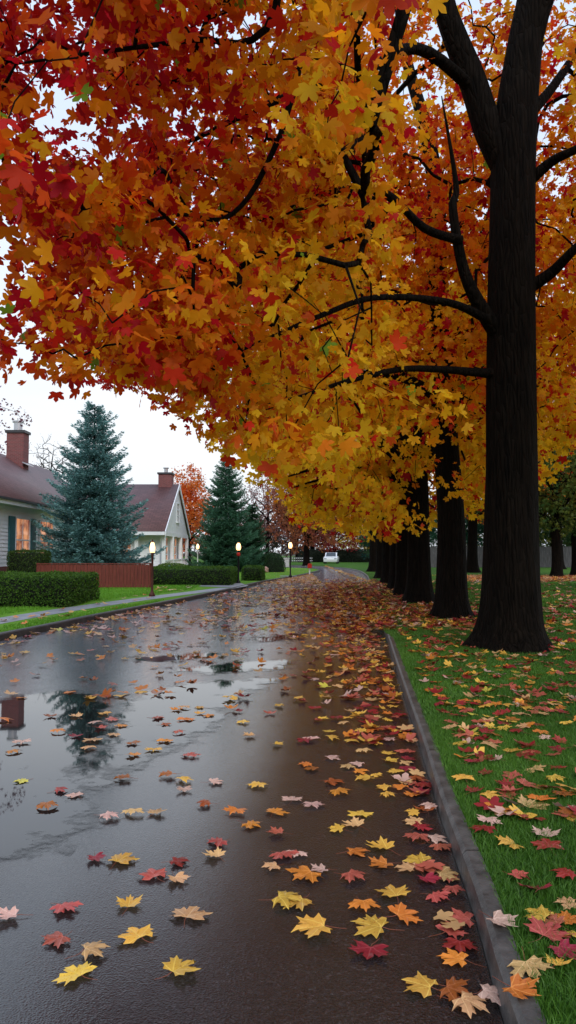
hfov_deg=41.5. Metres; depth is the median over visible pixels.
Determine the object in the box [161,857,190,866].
fallen leaf
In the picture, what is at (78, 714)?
fallen leaf
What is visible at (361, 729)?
fallen leaf
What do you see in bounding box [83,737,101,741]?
fallen leaf
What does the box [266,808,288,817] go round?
fallen leaf
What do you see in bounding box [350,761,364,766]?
fallen leaf
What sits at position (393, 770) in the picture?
fallen leaf
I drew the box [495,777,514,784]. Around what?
fallen leaf
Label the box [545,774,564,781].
fallen leaf
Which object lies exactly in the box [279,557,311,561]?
picket fence
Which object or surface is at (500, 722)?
fallen leaf
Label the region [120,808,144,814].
fallen leaf
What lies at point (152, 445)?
sky
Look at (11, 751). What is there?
fallen leaf
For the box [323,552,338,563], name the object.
parked car
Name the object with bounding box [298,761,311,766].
fallen leaf
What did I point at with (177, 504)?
window
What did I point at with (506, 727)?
fallen leaf
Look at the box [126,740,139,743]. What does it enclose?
fallen leaf
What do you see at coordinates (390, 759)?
fallen leaf
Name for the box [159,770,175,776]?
fallen leaf
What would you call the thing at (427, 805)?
fallen leaf
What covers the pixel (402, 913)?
fallen leaf
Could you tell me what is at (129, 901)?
fallen leaf
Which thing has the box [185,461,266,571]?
spruce tree
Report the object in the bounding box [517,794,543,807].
fallen leaf
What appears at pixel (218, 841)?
fallen leaf
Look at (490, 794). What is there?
fallen leaf
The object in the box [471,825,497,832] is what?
fallen leaf
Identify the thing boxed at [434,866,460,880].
fallen leaf
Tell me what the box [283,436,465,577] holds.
maple tree
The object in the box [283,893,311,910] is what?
fallen leaf
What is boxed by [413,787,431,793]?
fallen leaf
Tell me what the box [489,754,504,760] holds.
fallen leaf
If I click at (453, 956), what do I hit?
fallen leaf
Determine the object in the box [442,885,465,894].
fallen leaf
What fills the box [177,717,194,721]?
fallen leaf
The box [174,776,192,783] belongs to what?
fallen leaf
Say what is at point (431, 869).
fallen leaf
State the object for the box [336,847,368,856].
fallen leaf
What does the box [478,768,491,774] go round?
fallen leaf
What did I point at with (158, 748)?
fallen leaf
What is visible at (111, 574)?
board fence
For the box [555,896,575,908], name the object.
fallen leaf
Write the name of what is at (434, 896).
fallen leaf
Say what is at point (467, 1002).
fallen leaf
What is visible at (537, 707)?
fallen leaf
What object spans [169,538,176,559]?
window
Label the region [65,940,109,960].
fallen leaf
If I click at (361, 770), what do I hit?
fallen leaf
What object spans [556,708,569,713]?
fallen leaf
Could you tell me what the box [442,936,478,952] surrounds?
fallen leaf
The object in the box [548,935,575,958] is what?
fallen leaf
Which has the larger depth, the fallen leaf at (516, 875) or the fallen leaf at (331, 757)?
the fallen leaf at (331, 757)
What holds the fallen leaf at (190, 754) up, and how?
on the road
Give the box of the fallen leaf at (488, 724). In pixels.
[483,721,494,727]
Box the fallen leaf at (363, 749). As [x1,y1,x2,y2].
[355,748,372,751]
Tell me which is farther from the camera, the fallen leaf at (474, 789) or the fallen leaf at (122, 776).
the fallen leaf at (122, 776)
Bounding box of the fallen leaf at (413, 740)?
[405,738,417,742]
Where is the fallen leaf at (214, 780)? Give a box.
[209,778,221,783]
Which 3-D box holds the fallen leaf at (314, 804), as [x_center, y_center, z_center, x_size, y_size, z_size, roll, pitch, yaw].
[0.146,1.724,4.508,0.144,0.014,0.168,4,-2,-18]
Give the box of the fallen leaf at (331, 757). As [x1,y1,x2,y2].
[324,755,339,759]
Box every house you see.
[0,420,88,571]
[87,467,190,565]
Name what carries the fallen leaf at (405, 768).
on the road
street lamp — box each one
[149,539,154,595]
[236,541,240,582]
[288,541,291,576]
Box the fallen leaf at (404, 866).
[394,861,422,872]
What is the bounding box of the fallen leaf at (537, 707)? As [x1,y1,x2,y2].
[531,706,547,710]
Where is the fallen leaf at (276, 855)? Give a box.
[270,850,298,858]
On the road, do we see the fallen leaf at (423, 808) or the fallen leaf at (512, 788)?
the fallen leaf at (423, 808)
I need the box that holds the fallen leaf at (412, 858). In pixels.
[403,852,431,863]
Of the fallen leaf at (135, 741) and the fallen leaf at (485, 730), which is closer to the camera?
the fallen leaf at (485, 730)
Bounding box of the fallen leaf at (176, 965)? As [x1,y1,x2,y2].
[154,955,200,979]
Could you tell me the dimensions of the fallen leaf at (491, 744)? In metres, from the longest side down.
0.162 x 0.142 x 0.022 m
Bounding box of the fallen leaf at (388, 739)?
[383,736,403,740]
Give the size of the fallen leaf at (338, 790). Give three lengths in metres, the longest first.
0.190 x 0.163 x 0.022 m
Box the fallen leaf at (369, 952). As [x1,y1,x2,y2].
[350,938,388,958]
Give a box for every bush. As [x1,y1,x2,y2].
[159,562,188,566]
[263,552,285,571]
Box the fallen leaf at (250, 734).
[243,732,261,735]
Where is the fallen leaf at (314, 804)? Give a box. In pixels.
[302,800,323,807]
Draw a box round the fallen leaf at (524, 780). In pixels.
[512,777,537,787]
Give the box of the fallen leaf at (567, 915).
[555,910,575,924]
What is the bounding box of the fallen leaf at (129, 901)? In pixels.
[116,894,142,914]
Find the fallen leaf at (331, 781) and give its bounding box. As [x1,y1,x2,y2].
[320,778,343,785]
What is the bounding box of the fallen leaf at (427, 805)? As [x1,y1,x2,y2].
[418,802,437,808]
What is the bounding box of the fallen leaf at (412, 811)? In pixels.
[406,808,418,815]
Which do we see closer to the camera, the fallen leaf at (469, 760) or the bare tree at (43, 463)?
the fallen leaf at (469, 760)
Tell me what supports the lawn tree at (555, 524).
on the lawn at (362, 566)
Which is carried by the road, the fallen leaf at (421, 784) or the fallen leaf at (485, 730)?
the fallen leaf at (421, 784)
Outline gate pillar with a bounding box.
[283,558,289,566]
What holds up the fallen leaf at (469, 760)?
on the lawn at (362, 566)
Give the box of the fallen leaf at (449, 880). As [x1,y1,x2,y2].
[439,874,459,882]
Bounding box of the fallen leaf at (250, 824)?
[237,820,262,828]
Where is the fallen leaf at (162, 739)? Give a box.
[156,738,172,743]
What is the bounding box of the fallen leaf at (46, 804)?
[36,800,57,809]
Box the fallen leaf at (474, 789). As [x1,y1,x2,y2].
[464,785,483,794]
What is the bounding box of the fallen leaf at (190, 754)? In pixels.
[182,752,200,757]
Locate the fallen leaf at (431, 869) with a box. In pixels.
[410,858,444,871]
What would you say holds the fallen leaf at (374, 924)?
on the road
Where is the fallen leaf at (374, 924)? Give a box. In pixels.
[351,914,404,938]
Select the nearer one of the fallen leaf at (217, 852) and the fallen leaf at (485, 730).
the fallen leaf at (217, 852)
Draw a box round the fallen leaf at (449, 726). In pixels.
[442,723,457,728]
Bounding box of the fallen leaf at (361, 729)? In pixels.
[355,727,366,731]
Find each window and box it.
[15,517,30,552]
[39,520,53,547]
[161,536,167,562]
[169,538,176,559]
[176,502,179,523]
[178,538,182,558]
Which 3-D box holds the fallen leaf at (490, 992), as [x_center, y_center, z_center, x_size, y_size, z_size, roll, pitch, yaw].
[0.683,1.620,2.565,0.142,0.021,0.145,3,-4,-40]
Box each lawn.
[0,568,317,631]
[183,556,575,1023]
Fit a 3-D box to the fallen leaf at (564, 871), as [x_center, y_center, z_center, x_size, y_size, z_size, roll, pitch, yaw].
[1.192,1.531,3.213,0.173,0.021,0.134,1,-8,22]
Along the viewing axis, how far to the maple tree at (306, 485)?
23.92 m
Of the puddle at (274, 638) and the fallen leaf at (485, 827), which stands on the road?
the puddle at (274, 638)
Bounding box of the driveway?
[191,583,247,587]
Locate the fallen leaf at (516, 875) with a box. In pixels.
[505,869,529,879]
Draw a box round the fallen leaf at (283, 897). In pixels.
[269,890,300,908]
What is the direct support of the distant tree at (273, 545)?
on the lawn at (362, 566)
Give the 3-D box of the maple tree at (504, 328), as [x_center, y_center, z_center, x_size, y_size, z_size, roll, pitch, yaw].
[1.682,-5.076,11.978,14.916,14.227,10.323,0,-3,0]
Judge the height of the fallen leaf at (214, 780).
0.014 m
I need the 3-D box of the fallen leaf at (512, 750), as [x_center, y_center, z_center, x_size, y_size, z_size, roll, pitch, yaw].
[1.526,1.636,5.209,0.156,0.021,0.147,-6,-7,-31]
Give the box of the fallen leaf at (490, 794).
[479,790,499,798]
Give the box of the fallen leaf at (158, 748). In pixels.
[146,747,161,750]
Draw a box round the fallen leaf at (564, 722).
[559,720,572,723]
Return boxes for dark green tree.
[357,531,369,559]
[429,496,483,552]
[539,509,570,545]
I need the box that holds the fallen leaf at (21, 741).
[11,738,31,743]
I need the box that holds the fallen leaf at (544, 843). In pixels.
[531,838,564,855]
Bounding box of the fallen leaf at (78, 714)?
[70,712,81,716]
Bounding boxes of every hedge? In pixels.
[0,570,100,607]
[6,549,52,572]
[112,565,237,584]
[241,565,265,580]
[297,549,368,561]
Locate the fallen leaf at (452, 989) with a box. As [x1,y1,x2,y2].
[439,976,469,1000]
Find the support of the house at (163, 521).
on the lawn at (294, 571)
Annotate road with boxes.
[0,566,502,1023]
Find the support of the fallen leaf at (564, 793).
on the lawn at (362, 566)
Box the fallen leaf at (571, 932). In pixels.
[564,930,575,936]
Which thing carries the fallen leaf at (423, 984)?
on the road
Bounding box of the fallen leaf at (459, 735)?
[454,733,468,737]
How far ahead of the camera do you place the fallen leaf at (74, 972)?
2.69 m
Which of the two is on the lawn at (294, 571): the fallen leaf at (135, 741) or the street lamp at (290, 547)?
the street lamp at (290, 547)
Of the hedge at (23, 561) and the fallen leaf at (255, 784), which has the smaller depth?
the fallen leaf at (255, 784)
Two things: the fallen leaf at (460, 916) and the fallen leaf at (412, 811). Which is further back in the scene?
the fallen leaf at (412, 811)
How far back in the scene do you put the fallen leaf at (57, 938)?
2.92 m
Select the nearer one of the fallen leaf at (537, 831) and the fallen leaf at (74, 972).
the fallen leaf at (74, 972)
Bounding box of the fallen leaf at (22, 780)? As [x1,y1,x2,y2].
[14,778,32,783]
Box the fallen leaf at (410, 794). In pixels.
[404,790,419,796]
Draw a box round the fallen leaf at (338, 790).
[329,787,349,795]
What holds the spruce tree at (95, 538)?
on the lawn at (294, 571)
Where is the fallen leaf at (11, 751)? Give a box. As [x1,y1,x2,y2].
[6,749,18,753]
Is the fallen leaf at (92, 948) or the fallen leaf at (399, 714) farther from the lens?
the fallen leaf at (399, 714)
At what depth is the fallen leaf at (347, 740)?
5.97 m
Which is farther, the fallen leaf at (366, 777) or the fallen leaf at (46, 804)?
the fallen leaf at (366, 777)
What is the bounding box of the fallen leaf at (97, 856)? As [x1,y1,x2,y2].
[87,852,106,860]
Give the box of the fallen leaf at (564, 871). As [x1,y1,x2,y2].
[549,867,575,879]
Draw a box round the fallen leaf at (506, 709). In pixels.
[498,708,510,712]
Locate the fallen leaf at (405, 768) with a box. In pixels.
[398,766,416,770]
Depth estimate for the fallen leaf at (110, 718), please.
6.76 m
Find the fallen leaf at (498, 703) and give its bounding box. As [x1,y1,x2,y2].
[490,701,501,706]
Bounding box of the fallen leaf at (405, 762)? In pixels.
[397,760,412,765]
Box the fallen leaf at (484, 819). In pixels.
[477,814,501,825]
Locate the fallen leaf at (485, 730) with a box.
[479,727,494,733]
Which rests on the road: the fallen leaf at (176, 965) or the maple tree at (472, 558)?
the fallen leaf at (176, 965)
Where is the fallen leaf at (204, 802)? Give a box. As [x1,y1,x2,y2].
[197,799,217,806]
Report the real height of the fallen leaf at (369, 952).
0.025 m
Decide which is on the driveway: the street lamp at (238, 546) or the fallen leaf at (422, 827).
the street lamp at (238, 546)
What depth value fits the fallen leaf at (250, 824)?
4.16 m
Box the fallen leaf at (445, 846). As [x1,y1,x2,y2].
[428,842,451,850]
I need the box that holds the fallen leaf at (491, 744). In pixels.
[480,741,499,749]
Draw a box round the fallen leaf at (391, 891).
[374,884,409,898]
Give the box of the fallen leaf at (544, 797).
[527,794,555,800]
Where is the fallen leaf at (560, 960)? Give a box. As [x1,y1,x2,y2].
[543,955,572,968]
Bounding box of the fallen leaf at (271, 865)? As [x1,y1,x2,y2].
[262,862,282,869]
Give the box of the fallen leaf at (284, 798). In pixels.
[282,796,301,803]
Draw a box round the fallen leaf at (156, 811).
[146,808,166,816]
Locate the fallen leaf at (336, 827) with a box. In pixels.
[328,823,351,831]
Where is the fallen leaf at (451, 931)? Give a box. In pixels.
[429,921,467,938]
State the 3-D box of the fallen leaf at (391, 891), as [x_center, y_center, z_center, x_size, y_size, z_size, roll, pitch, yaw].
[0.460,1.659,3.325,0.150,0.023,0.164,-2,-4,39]
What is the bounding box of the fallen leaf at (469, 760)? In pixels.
[464,759,479,762]
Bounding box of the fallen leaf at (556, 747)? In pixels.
[549,745,569,751]
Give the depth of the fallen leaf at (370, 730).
6.33 m
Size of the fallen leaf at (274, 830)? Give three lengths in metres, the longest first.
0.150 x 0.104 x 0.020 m
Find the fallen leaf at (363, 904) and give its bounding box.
[348,896,380,911]
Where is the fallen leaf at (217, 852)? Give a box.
[203,847,225,861]
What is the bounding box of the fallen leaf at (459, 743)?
[449,740,468,745]
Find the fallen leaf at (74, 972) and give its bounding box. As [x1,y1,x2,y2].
[51,961,96,985]
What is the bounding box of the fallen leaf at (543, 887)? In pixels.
[517,882,551,891]
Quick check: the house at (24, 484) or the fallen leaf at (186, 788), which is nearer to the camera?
the fallen leaf at (186, 788)
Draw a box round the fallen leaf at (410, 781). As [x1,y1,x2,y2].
[399,779,411,783]
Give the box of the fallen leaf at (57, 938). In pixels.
[42,931,71,947]
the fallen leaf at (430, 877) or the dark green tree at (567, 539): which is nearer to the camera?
the fallen leaf at (430, 877)
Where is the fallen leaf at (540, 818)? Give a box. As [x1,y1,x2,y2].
[516,817,544,820]
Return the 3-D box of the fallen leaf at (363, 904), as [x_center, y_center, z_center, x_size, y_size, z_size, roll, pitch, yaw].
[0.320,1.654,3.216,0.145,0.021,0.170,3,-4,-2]
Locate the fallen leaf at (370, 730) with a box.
[365,729,381,732]
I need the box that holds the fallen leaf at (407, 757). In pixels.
[401,756,414,759]
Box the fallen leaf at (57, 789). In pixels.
[48,786,67,792]
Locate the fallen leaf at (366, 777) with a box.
[355,774,380,780]
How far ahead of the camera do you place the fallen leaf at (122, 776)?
5.02 m
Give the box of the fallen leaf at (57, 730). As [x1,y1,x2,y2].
[50,728,64,731]
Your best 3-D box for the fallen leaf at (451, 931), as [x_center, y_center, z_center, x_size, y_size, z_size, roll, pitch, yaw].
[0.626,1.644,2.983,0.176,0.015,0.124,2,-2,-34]
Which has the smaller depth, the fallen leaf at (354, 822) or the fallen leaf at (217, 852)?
the fallen leaf at (217, 852)
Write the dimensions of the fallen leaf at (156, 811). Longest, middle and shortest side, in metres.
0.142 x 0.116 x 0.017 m
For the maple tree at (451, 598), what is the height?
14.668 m
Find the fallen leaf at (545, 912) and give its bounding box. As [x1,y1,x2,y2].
[524,905,557,920]
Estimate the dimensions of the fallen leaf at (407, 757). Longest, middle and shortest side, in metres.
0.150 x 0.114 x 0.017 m
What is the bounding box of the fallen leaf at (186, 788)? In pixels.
[177,786,191,791]
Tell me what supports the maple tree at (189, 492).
on the lawn at (294, 571)
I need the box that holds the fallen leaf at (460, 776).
[451,774,473,785]
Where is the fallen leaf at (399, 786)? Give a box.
[389,783,408,789]
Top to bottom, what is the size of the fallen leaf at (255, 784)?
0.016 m
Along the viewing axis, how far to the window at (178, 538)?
54.10 m
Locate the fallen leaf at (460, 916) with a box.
[449,907,476,927]
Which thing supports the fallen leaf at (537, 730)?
on the lawn at (362, 566)
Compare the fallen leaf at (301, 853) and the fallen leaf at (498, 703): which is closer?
the fallen leaf at (301, 853)
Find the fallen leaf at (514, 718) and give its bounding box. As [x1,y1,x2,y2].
[505,716,518,720]
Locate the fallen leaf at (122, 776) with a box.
[114,774,137,778]
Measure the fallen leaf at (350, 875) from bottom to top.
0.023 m
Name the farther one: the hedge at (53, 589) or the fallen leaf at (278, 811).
the hedge at (53, 589)
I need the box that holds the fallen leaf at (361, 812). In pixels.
[348,810,373,816]
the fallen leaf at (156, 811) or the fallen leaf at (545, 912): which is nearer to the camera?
the fallen leaf at (545, 912)
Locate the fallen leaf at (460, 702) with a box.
[456,700,467,704]
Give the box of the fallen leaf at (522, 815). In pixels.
[508,810,528,816]
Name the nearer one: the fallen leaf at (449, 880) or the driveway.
the fallen leaf at (449, 880)
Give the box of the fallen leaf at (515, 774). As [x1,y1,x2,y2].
[502,770,521,778]
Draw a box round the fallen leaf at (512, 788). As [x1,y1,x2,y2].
[498,785,520,796]
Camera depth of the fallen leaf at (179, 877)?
3.48 m
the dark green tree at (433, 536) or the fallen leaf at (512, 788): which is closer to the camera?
the fallen leaf at (512, 788)
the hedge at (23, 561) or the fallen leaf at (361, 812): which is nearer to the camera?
the fallen leaf at (361, 812)
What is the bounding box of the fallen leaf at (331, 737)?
[324,735,338,740]
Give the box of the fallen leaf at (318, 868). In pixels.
[310,863,330,871]
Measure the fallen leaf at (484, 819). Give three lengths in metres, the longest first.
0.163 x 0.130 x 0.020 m
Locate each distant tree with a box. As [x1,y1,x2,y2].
[182,515,210,559]
[239,513,288,554]
[263,521,338,559]
[335,528,369,550]
[356,518,436,556]
[465,523,546,553]
[539,531,570,545]
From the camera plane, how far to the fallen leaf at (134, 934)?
2.96 m
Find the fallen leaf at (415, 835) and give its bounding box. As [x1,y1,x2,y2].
[403,832,429,841]
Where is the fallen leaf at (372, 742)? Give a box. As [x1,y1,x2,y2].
[365,740,380,743]
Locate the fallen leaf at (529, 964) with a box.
[507,948,554,982]
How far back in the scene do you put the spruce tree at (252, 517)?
57.21 m
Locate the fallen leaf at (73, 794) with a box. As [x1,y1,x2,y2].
[64,791,82,798]
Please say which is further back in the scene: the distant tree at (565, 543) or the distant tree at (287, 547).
the distant tree at (287, 547)
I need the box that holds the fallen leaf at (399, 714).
[393,712,407,715]
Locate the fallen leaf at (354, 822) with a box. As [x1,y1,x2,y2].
[342,815,367,829]
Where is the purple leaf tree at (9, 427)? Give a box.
[0,386,31,452]
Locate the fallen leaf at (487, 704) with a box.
[478,703,495,707]
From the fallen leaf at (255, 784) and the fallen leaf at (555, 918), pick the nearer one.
the fallen leaf at (555, 918)
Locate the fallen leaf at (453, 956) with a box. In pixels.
[438,948,486,967]
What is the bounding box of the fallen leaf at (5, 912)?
[0,906,23,919]
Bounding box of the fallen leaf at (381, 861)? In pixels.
[368,856,393,867]
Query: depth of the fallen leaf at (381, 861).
3.64 m
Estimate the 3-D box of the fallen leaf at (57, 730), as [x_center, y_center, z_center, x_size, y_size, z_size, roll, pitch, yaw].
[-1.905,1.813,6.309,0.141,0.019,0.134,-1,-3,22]
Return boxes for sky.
[0,0,575,552]
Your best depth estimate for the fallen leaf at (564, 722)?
6.06 m
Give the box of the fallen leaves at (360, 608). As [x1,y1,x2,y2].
[0,565,575,998]
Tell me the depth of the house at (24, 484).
35.84 m
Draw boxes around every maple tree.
[0,0,447,479]
[0,0,575,653]
[171,462,213,565]
[177,7,575,618]
[207,275,570,595]
[223,221,575,603]
[265,438,484,583]
[270,352,484,588]
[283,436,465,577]
[294,475,433,571]
[309,493,364,554]
[426,437,547,572]
[544,290,575,456]
[545,452,572,568]
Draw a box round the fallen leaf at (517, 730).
[510,729,529,733]
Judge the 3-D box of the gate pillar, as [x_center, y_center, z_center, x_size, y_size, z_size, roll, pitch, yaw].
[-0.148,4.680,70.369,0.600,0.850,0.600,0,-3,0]
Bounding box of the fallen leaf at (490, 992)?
[460,984,500,1005]
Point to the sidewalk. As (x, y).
(39, 613)
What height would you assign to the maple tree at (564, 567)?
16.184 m
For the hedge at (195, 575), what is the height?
0.862 m
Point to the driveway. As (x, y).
(235, 585)
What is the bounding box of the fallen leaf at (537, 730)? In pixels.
[533,728,548,733]
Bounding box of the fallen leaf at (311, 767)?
[305,766,320,770]
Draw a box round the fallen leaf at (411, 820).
[403,816,434,825]
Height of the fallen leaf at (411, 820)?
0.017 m
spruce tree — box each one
[21,401,168,570]
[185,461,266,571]
[242,503,270,564]
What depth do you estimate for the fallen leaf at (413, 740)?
5.99 m
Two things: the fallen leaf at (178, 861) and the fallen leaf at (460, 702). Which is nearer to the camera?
the fallen leaf at (178, 861)
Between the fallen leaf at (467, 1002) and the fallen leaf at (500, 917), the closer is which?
the fallen leaf at (467, 1002)
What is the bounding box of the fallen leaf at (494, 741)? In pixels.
[486,738,502,742]
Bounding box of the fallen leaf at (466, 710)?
[459,708,473,712]
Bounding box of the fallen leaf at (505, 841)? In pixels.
[496,835,523,849]
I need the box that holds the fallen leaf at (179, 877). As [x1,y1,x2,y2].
[166,871,189,882]
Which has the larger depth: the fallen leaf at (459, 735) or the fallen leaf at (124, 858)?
the fallen leaf at (459, 735)
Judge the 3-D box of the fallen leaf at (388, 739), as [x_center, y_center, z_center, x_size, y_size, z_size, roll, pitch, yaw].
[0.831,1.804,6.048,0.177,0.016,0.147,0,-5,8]
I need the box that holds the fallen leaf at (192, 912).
[171,906,212,925]
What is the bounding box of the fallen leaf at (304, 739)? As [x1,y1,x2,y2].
[296,736,312,742]
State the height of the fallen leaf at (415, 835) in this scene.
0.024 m
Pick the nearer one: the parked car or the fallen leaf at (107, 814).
the fallen leaf at (107, 814)
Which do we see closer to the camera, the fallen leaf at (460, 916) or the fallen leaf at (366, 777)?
the fallen leaf at (460, 916)
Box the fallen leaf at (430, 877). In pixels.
[416,872,440,882]
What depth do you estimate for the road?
3.70 m
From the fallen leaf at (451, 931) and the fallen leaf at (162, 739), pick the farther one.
the fallen leaf at (162, 739)
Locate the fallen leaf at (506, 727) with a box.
[497,724,511,729]
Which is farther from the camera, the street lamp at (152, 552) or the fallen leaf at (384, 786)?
the street lamp at (152, 552)
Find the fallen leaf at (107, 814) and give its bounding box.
[99,811,118,819]
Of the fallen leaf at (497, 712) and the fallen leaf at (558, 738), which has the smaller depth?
the fallen leaf at (558, 738)
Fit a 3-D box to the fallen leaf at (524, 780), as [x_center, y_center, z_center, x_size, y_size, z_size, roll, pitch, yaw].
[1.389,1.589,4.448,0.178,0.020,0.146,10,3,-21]
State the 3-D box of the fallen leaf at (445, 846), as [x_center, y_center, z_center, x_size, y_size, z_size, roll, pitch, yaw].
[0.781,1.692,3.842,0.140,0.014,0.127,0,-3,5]
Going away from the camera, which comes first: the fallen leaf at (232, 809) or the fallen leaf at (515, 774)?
the fallen leaf at (232, 809)
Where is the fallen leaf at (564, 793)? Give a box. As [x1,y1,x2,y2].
[550,790,575,796]
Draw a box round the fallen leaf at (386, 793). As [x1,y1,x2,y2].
[379,791,393,796]
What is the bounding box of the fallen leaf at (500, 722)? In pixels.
[497,720,510,724]
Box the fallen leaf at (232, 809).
[222,805,245,813]
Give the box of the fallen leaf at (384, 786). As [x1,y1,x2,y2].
[376,783,392,790]
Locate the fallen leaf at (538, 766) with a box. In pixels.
[524,764,547,772]
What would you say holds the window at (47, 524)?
in the house at (24, 484)
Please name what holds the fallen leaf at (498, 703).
on the lawn at (362, 566)
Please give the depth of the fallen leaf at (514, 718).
6.20 m
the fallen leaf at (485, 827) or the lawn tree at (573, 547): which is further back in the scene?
the lawn tree at (573, 547)
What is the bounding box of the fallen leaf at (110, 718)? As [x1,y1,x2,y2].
[105,716,118,720]
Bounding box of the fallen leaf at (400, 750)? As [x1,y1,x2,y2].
[394,749,408,753]
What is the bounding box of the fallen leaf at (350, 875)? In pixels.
[334,869,364,882]
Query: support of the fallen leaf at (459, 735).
on the lawn at (362, 566)
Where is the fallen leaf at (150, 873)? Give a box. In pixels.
[137,868,166,881]
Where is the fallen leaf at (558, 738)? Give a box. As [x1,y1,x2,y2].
[552,734,566,743]
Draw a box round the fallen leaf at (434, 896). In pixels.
[420,890,450,902]
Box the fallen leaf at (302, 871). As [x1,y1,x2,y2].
[286,865,322,882]
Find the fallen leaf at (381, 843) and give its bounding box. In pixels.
[366,836,400,855]
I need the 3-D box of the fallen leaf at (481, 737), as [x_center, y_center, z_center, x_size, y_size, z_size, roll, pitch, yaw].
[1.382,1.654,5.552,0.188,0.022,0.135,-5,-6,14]
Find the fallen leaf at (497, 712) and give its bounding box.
[493,710,506,715]
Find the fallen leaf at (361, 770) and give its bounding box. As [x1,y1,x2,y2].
[350,768,367,774]
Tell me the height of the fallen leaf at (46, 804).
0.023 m
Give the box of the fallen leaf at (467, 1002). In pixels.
[437,991,489,1017]
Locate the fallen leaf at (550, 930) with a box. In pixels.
[523,916,574,942]
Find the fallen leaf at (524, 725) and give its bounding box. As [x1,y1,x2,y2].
[516,722,538,728]
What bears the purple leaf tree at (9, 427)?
on the lawn at (294, 571)
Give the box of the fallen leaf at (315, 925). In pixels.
[291,913,346,937]
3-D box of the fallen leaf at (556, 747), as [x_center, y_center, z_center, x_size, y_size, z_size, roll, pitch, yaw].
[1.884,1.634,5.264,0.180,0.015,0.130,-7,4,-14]
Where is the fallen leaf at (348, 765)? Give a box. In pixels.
[340,763,354,768]
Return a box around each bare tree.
[29,436,72,481]
[236,475,292,553]
[261,481,350,565]
[273,500,346,550]
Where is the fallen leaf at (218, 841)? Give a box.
[207,837,229,846]
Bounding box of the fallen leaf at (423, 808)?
[413,805,435,814]
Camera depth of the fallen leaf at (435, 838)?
3.92 m
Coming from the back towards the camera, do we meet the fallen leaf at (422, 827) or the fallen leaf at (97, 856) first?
the fallen leaf at (422, 827)
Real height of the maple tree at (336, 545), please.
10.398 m
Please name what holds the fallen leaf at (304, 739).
on the road
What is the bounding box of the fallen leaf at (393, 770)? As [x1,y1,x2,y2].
[386,768,403,773]
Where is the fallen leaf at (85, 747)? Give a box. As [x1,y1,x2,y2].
[81,745,96,749]
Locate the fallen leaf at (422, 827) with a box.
[410,821,432,830]
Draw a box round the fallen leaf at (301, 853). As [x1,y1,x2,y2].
[287,850,306,856]
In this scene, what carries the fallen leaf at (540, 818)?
on the lawn at (362, 566)
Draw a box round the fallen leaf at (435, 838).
[422,834,447,843]
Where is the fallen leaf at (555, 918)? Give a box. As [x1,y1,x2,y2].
[541,913,571,931]
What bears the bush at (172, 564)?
on the lawn at (294, 571)
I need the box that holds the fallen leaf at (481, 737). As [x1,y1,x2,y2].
[473,736,489,740]
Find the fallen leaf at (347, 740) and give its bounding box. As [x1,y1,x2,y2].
[345,739,358,744]
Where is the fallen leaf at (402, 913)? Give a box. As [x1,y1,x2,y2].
[377,902,422,924]
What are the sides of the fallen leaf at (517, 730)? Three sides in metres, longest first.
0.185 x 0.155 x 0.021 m
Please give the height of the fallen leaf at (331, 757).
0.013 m
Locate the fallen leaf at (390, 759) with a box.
[383,757,397,761]
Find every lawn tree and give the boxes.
[476,425,575,576]
[538,421,575,574]
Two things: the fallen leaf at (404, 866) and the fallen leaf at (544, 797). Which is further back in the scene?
the fallen leaf at (544, 797)
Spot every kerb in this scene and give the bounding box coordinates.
[0,567,319,640]
[208,565,546,1023]
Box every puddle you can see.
[0,678,276,858]
[131,653,294,674]
[249,633,302,641]
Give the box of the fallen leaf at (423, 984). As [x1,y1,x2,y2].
[401,971,437,997]
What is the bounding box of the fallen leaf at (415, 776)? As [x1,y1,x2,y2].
[409,774,424,780]
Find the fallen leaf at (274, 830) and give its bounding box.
[266,827,289,833]
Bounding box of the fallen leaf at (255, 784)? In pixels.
[249,780,268,787]
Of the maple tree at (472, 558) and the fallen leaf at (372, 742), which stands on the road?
the fallen leaf at (372, 742)
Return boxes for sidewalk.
[0,588,232,623]
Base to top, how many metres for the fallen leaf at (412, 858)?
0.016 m
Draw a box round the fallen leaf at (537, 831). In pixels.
[532,825,560,838]
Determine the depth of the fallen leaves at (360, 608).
12.43 m
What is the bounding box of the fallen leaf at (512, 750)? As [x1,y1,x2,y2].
[502,748,522,753]
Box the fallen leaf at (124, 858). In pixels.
[108,852,139,867]
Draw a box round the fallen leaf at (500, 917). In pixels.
[480,910,517,926]
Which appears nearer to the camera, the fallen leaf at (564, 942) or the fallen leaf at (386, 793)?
the fallen leaf at (564, 942)
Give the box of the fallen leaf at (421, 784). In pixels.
[414,782,431,787]
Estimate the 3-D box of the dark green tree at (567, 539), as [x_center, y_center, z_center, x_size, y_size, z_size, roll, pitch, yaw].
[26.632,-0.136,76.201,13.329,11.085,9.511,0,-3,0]
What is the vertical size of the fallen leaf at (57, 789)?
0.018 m
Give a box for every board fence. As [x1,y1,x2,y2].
[36,563,150,586]
[430,546,571,566]
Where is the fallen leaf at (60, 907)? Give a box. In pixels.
[49,900,83,912]
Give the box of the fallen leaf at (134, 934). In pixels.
[114,924,154,943]
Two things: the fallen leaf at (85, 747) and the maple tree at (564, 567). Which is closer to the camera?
the fallen leaf at (85, 747)
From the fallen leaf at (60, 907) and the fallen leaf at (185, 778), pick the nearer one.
the fallen leaf at (60, 907)
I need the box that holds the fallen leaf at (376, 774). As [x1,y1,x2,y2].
[371,772,381,776]

